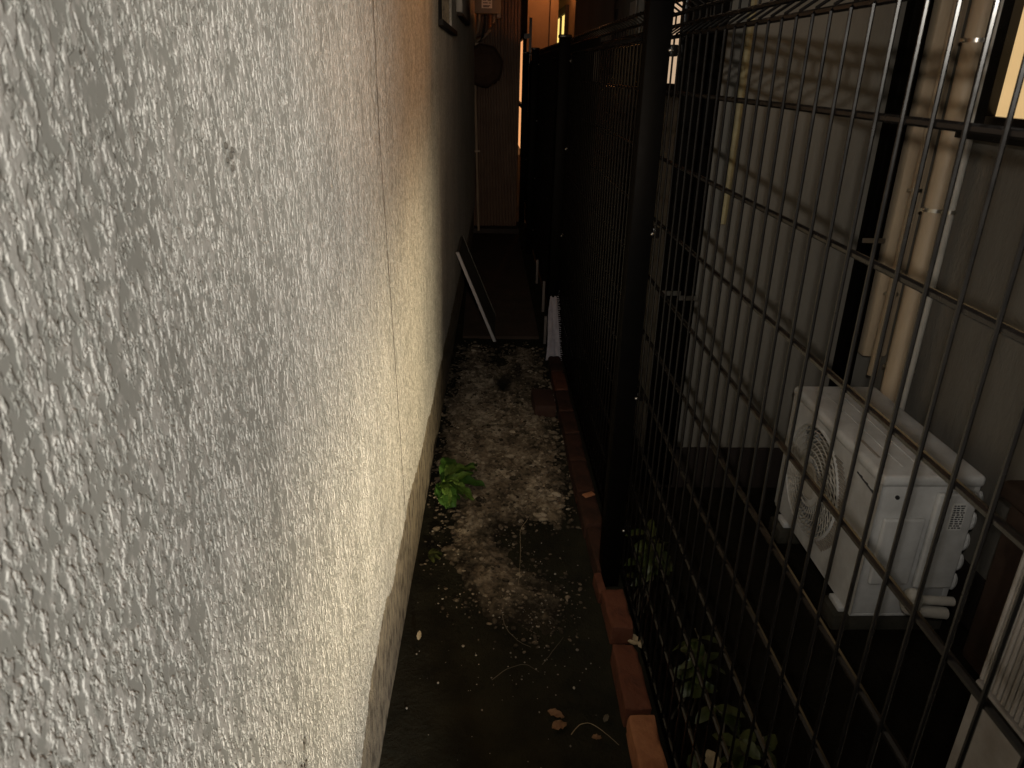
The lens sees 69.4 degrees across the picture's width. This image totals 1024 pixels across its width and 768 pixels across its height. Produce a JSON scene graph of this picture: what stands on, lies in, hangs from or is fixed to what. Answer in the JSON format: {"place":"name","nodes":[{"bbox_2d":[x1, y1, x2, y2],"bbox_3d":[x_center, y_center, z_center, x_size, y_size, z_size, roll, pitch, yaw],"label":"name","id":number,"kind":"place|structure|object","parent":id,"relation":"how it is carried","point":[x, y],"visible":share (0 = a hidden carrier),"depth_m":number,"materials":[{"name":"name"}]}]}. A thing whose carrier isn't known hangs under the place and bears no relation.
{"place":"outdoors","nodes":[
{"label":"outdoors","id":0,"kind":"place"},
{"bbox_2d":[379,222,650,767],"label":"path","id":1,"kind":"structure","parent":0,"point":[509,726],"depth_m":1.91,"materials":[{"name":"soil"}]},
{"bbox_2d":[0,0,474,767],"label":"stucco house","id":2,"kind":"structure","parent":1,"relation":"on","point":[232,274],"depth_m":0.62,"materials":[{"name":"grey"}]},
{"bbox_2d":[438,0,456,35],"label":"window","id":3,"kind":"structure","parent":2,"relation":"in","point":[442,23],"depth_m":3.11,"materials":[{"name":"black"}]},
{"bbox_2d":[474,29,479,230],"bbox_3d":[-0.323,-2.235,6.490,0.092,1.760,0.119,0,23,-2],"label":"drain pipe","id":4,"kind":"object","parent":2,"relation":"attached to","point":[476,150],"visible":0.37,"depth_m":6.54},
{"bbox_2d":[474,29,503,86],"bbox_3d":[-0.237,-2.720,6.149,0.337,0.471,0.147,0,23,-2],"label":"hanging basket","id":5,"kind":"object","parent":4,"relation":"hanging from","point":[488,64],"visible":0.79,"depth_m":6.17,"materials":[{"name":"brown"}]},
{"bbox_2d":[417,631,420,639],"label":"dead leaf","id":6,"kind":"object","parent":1,"relation":"on","point":[418,635],"visible":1,"depth_m":1.98,"materials":[{"name":"beige plant"}]},
{"bbox_2d":[428,548,442,562],"bbox_3d":[-0.242,0.540,2.338,0.046,0.009,0.075,0,23,-2],"label":"weed","id":7,"kind":"object","parent":1,"relation":"on","point":[432,553],"visible":1,"depth_m":2.34,"materials":[{"name":"green plant"}]},
{"bbox_2d":[433,457,485,508],"bbox_3d":[-0.182,0.394,2.743,0.210,0.197,0.313,0,23,-2],"label":"weed","id":8,"kind":"object","parent":1,"relation":"on","point":[455,477],"visible":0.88,"depth_m":2.69,"materials":[{"name":"green plant"}]},
{"bbox_2d":[473,0,521,234],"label":"corrugated wall","id":9,"kind":"structure","parent":1,"relation":"on","point":[497,116],"depth_m":6.71,"materials":[{"name":"metal"}]},
{"bbox_2d":[474,0,500,42],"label":"water heater","id":10,"kind":"object","parent":9,"relation":"attached to","point":[486,8],"visible":0.75,"depth_m":6.02,"materials":[{"name":"grey"}]},
{"bbox_2d":[406,351,599,767],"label":"pebbles","id":11,"kind":"object","parent":1,"relation":"on","point":[507,626],"visible":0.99,"depth_m":2.03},
{"bbox_2d":[419,341,589,653],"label":"gravel","id":12,"kind":"structure","parent":1,"relation":"on","point":[519,476],"depth_m":2.76,"materials":[{"name":"grey gravel"}]},
{"bbox_2d":[530,389,555,416],"bbox_3d":[0.141,0.085,3.367,0.098,0.063,0.190,0,23,-4],"label":"brick","id":13,"kind":"object","parent":12,"relation":"on","point":[543,403],"visible":1,"depth_m":3.30,"materials":[{"name":"red brick"}]},
{"bbox_2d":[492,664,538,679],"bbox_3d":[0.006,0.729,1.882,0.123,0.008,0.029,-4,24,-13],"label":"twig","id":14,"kind":"object","parent":1,"relation":"on","point":[511,667],"visible":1,"depth_m":1.89,"materials":[{"name":"brown"}]},
{"bbox_2d":[502,613,529,646],"bbox_3d":[0.001,0.672,2.015,0.026,0.012,0.146,-13,27,-30],"label":"twig","id":15,"kind":"object","parent":1,"relation":"on","point":[508,631],"visible":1,"depth_m":2.01,"materials":[{"name":"brown"}]},
{"bbox_2d":[535,260,538,283],"bbox_3d":[0.181,-0.808,5.370,0.016,0.190,0.016,0,23,-2],"label":"stake","id":16,"kind":"object","parent":1,"relation":"on","point":[537,262],"visible":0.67,"depth_m":5.36,"materials":[{"name":"brown wood"}]},
{"bbox_2d":[542,281,544,311],"bbox_3d":[0.200,-0.549,4.720,0.016,0.220,0.016,0,23,-2],"label":"stake","id":17,"kind":"object","parent":1,"relation":"on","point":[543,294],"visible":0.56,"depth_m":4.71,"materials":[{"name":"wood"}]},
{"bbox_2d":[543,316,546,343],"bbox_3d":[0.187,-0.296,4.175,0.016,0.180,0.016,0,23,-2],"label":"stake","id":18,"kind":"object","parent":1,"relation":"on","point":[545,327],"visible":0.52,"depth_m":4.16,"materials":[{"name":"brown wood"}]},
{"bbox_2d":[547,708,563,718],"bbox_3d":[0.105,0.786,1.763,0.042,0.016,0.020,7,24,14],"label":"dead leaf","id":19,"kind":"object","parent":1,"relation":"on","point":[555,712],"visible":1,"depth_m":1.76,"materials":[{"name":"brown plant"}]},
{"bbox_2d":[548,356,563,380],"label":"brick","id":20,"kind":"object","parent":1,"relation":"on","point":[554,363],"visible":0.77,"depth_m":3.73,"materials":[{"name":"red brick"}]},
{"bbox_2d":[551,371,567,397],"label":"brick","id":21,"kind":"object","parent":1,"relation":"on","point":[558,381],"visible":0.69,"depth_m":3.53,"materials":[{"name":"red brick"}]},
{"bbox_2d":[552,720,566,729],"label":"dead leaf","id":22,"kind":"object","parent":1,"relation":"on","point":[557,724],"visible":1,"depth_m":1.73,"materials":[{"name":"brown plant"}]},
{"bbox_2d":[555,390,572,421],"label":"brick","id":23,"kind":"object","parent":1,"relation":"on","point":[563,401],"visible":0.74,"depth_m":3.31,"materials":[{"name":"red brick"}]},
{"bbox_2d":[559,411,578,440],"bbox_3d":[0.242,0.185,3.133,0.064,0.064,0.205,-1,22,-2],"label":"brick","id":24,"kind":"object","parent":1,"relation":"on","point":[568,422],"visible":0.74,"depth_m":3.11,"materials":[{"name":"red brick"}]},
{"bbox_2d":[564,433,585,472],"bbox_3d":[0.248,0.272,2.929,0.064,0.062,0.220,0,24,-1],"label":"brick","id":25,"kind":"object","parent":1,"relation":"on","point":[574,450],"visible":0.66,"depth_m":2.91,"materials":[{"name":"red brick"}]},
{"bbox_2d":[569,460,593,503],"bbox_3d":[0.255,0.358,2.719,0.064,0.062,0.215,1,24,-3],"label":"brick","id":26,"kind":"object","parent":1,"relation":"on","point":[580,478],"visible":0.82,"depth_m":2.70,"materials":[{"name":"red brick"}]},
{"bbox_2d":[577,493,601,538],"bbox_3d":[0.264,0.446,2.519,0.063,0.062,0.200,0,22,-2],"label":"brick","id":27,"kind":"object","parent":1,"relation":"on","point":[589,512],"visible":0.81,"depth_m":2.49,"materials":[{"name":"red brick"}]},
{"bbox_2d":[582,491,594,497],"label":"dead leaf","id":28,"kind":"object","parent":27,"relation":"on","point":[588,494],"visible":1,"depth_m":2.56,"materials":[{"name":"brown plant"}]},
{"bbox_2d":[586,527,601,573],"bbox_3d":[0.279,0.538,2.320,0.064,0.063,0.230,0,22,-3],"label":"brick","id":29,"kind":"object","parent":1,"relation":"on","point":[593,537],"visible":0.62,"depth_m":2.33,"materials":[{"name":"red brick"}]},
{"bbox_2d":[571,723,618,744],"bbox_3d":[0.194,0.805,1.711,0.111,0.013,0.034,7,23,12],"label":"twig","id":30,"kind":"object","parent":1,"relation":"on","point":[594,725],"visible":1,"depth_m":1.72,"materials":[{"name":"brown plant"}]},
{"bbox_2d":[592,734,600,738],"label":"dead leaf","id":31,"kind":"object","parent":1,"relation":"on","point":[595,736],"visible":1,"depth_m":1.71,"materials":[{"name":"brown plant"}]},
{"bbox_2d":[592,573,605,602],"bbox_3d":[0.257,0.599,2.168,0.023,0.066,0.084,-2,23,-9],"label":"brick shard","id":32,"kind":"object","parent":1,"relation":"on","point":[598,585],"visible":0.74,"depth_m":2.16,"materials":[{"name":"red brick"}]},
{"bbox_2d":[603,714,608,721],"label":"dead leaf","id":33,"kind":"object","parent":1,"relation":"on","point":[605,717],"visible":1,"depth_m":1.75,"materials":[{"name":"brown"}]},
{"bbox_2d":[601,589,632,643],"bbox_3d":[0.290,0.643,2.050,0.063,0.062,0.154,-1,24,-3],"label":"brick","id":34,"kind":"object","parent":1,"relation":"on","point":[617,619],"visible":0.97,"depth_m":2.01,"materials":[{"name":"red brick"}]},
{"bbox_2d":[610,644,651,726],"bbox_3d":[0.290,0.738,1.820,0.063,0.062,0.210,2,23,-2],"label":"brick","id":35,"kind":"object","parent":1,"relation":"on","point":[630,687],"visible":0.85,"depth_m":1.79,"materials":[{"name":"red brick"}]},
{"bbox_2d":[628,639,636,644],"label":"dead leaf","id":36,"kind":"object","parent":1,"relation":"on","point":[630,641],"visible":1,"depth_m":1.97,"materials":[{"name":"beige plant"}]},
{"bbox_2d":[626,715,667,767],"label":"brick","id":37,"kind":"object","parent":1,"relation":"on","point":[644,745],"visible":1,"depth_m":1.63,"materials":[{"name":"orange brick"}]},
{"bbox_3d":[-0.113,-0.826,5.591,0.440,0.036,2.900,0,23,-2],"label":"paving strip","id":38,"kind":"object","parent":1,"relation":"on","visible":0},
{"bbox_2d":[456,235,495,341],"bbox_3d":[-0.199,-0.562,4.294,0.235,0.507,0.458,0,23,-2],"label":"leaning board","id":39,"kind":"object","parent":38,"relation":"on","point":[470,270],"visible":0.98,"depth_m":4.24,"materials":[{"name":"grey"}]},
{"bbox_2d":[516,145,525,222],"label":"pavement","id":40,"kind":"structure","parent":0,"point":[518,188],"depth_m":9.94,"materials":[{"name":"grey concrete"}]},
{"bbox_2d":[524,17,531,196],"bbox_3d":[0.157,-3.106,8.486,0.085,1.970,0.030,0,23,-2],"label":"gate post","id":41,"kind":"object","parent":40,"relation":"on","point":[528,36],"visible":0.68,"depth_m":8.18,"materials":[{"name":"metal"}]},
{"bbox_2d":[518,0,558,150],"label":"annex","id":42,"kind":"object","parent":40,"relation":"on","point":[543,14],"visible":0.28,"depth_m":12.67,"materials":[{"name":"orange"}]},
{"bbox_2d":[557,0,575,42],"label":"house","id":43,"kind":"structure","parent":40,"relation":"on","point":[566,16],"depth_m":12.62,"materials":[{"name":"black"}]},
{"bbox_2d":[557,5,568,42],"bbox_3d":[0.880,-6.064,13.926,0.059,1.750,2.340,0,23,-2],"label":"window frame","id":44,"kind":"structure","parent":43,"relation":"in","point":[563,14],"depth_m":13.21,"materials":[{"name":"black"}]},
{"bbox_2d":[533,251,979,767],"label":"ground","id":45,"kind":"structure","parent":0,"point":[917,672],"depth_m":2.18,"materials":[{"name":"soil"}]},
{"bbox_2d":[524,223,671,767],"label":"kerb","id":46,"kind":"structure","parent":45,"relation":"on","point":[652,703],"depth_m":2.24,"materials":[{"name":"brick"}]},
{"bbox_2d":[632,634,641,647],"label":"dead leaf","id":47,"kind":"object","parent":46,"relation":"on","point":[635,639],"visible":0.84,"depth_m":1.99,"materials":[{"name":"beige plant"}]},
{"bbox_2d":[624,519,672,615],"bbox_3d":[0.400,0.572,2.221,0.148,0.355,0.191,19,28,35],"label":"shrub","id":48,"kind":"object","parent":45,"relation":"on","point":[663,560],"visible":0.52,"depth_m":2.20,"materials":[{"name":"green plant"}]},
{"bbox_2d":[686,754,698,767],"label":"dead leaf","id":49,"kind":"object","parent":45,"relation":"on","point":[694,764],"visible":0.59,"depth_m":1.61,"materials":[{"name":"plant"}]},
{"bbox_2d":[671,628,725,719],"bbox_3d":[0.477,0.723,1.888,0.132,0.341,0.206,10,24,19],"label":"shrub","id":50,"kind":"object","parent":45,"relation":"on","point":[702,659],"visible":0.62,"depth_m":1.82,"materials":[{"name":"green plant"}]},
{"bbox_2d":[689,688,777,767],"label":"shrub","id":51,"kind":"object","parent":45,"relation":"on","point":[739,750],"visible":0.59,"depth_m":1.64,"materials":[{"name":"green plant"}]},
{"bbox_2d":[519,0,1023,767],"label":"fence","id":52,"kind":"object","parent":45,"relation":"on","point":[563,102],"visible":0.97,"depth_m":1.39,"materials":[{"name":"black metal"}]},
{"bbox_2d":[546,296,562,360],"bbox_3d":[0.219,-0.369,3.992,0.091,0.362,0.438,0,23,-2],"label":"board","id":53,"kind":"object","parent":52,"relation":"attached to","point":[553,344],"visible":0.91,"depth_m":3.95,"materials":[{"name":"white wood"}]},
{"bbox_2d":[768,516,800,543],"bbox_3d":[1.136,0.542,2.733,0.346,0.064,0.100,0,23,-2],"label":"foot block","id":54,"kind":"object","parent":45,"relation":"on","point":[782,534],"depth_m":2.69,"materials":[{"name":"grey concrete"}]},
{"bbox_2d":[821,595,941,629],"bbox_3d":[1.151,0.717,2.320,0.346,0.064,0.100,0,23,-2],"label":"foot block","id":55,"kind":"object","parent":45,"relation":"on","point":[831,615],"depth_m":2.27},
{"bbox_2d":[774,386,985,618],"bbox_3d":[1.151,0.373,2.395,0.313,0.508,0.704,0,23,-2],"label":"air conditioner","id":56,"kind":"object","parent":55,"relation":"on","point":[930,487],"visible":0.66,"depth_m":2.19,"materials":[{"name":"white metal"}]},
{"bbox_2d":[946,552,1023,767],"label":"air conditioner","id":57,"kind":"object","parent":45,"relation":"on","point":[990,746],"visible":0.86,"depth_m":1.22,"materials":[{"name":"white metal"}]},
{"bbox_2d":[962,480,1023,675],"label":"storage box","id":58,"kind":"object","parent":45,"relation":"on","point":[997,588],"visible":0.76,"depth_m":2.04,"materials":[{"name":"brown plastic"}]},
{"label":"dead leaf","id":59,"kind":"object","parent":45,"relation":"on","visible":0},
{"bbox_2d":[705,749,721,767],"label":"dead leaf","id":60,"kind":"object","parent":59,"relation":"on","point":[710,757],"visible":0.86,"depth_m":1.61,"materials":[{"name":"brown plant"}]},
{"bbox_2d":[574,0,1023,629],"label":"beige house","id":61,"kind":"structure","parent":0,"point":[994,422],"depth_m":2.54,"materials":[{"name":"beige metal"}]},
{"bbox_2d":[641,0,710,485],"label":"downspout","id":62,"kind":"object","parent":61,"relation":"attached to","point":[690,157],"visible":0.44,"depth_m":2.56,"materials":[{"name":"metal"}]},
{"bbox_2d":[666,0,689,97],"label":"window","id":63,"kind":"structure","parent":61,"relation":"in","point":[684,15],"depth_m":2.66,"materials":[{"name":"white"}]},
{"bbox_2d":[658,0,729,484],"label":"downspout","id":64,"kind":"object","parent":61,"relation":"attached to","point":[699,206],"visible":0.7,"depth_m":2.58,"materials":[{"name":"metal"}]},
{"bbox_2d":[721,0,757,223],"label":"taped pipe","id":65,"kind":"object","parent":61,"relation":"attached to","point":[741,89],"visible":0.76,"depth_m":2.46,"materials":[{"name":"beige plastic"}]},
{"bbox_2d":[828,0,933,386],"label":"downspout","id":66,"kind":"object","parent":61,"relation":"attached to","point":[903,61],"visible":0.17,"depth_m":2.53,"materials":[{"name":"metal"}]},
{"bbox_2d":[858,0,968,355],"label":"pipe cover","id":67,"kind":"object","parent":61,"relation":"attached to","point":[932,51],"visible":0.57,"depth_m":2.52,"materials":[{"name":"beige plastic"}]},
{"bbox_2d":[867,0,965,375],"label":"thin pipe","id":68,"kind":"object","parent":61,"relation":"attached to","point":[878,334],"visible":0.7,"depth_m":2.48,"materials":[{"name":"beige plastic"}]},
{"bbox_2d":[880,0,993,402],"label":"insulated pipe","id":69,"kind":"object","parent":61,"relation":"attached to","point":[971,41],"visible":0.74,"depth_m":2.37,"materials":[{"name":"beige plastic"}]},
{"bbox_2d":[900,0,1003,409],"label":"conduit","id":70,"kind":"object","parent":61,"relation":"attached to","point":[948,225],"visible":0.47,"depth_m":2.36,"materials":[{"name":"white plastic"}]},
{"bbox_2d":[954,0,1023,146],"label":"window","id":71,"kind":"structure","parent":61,"relation":"in","point":[1007,52],"depth_m":2.12,"materials":[{"name":"brown"}]}
]}

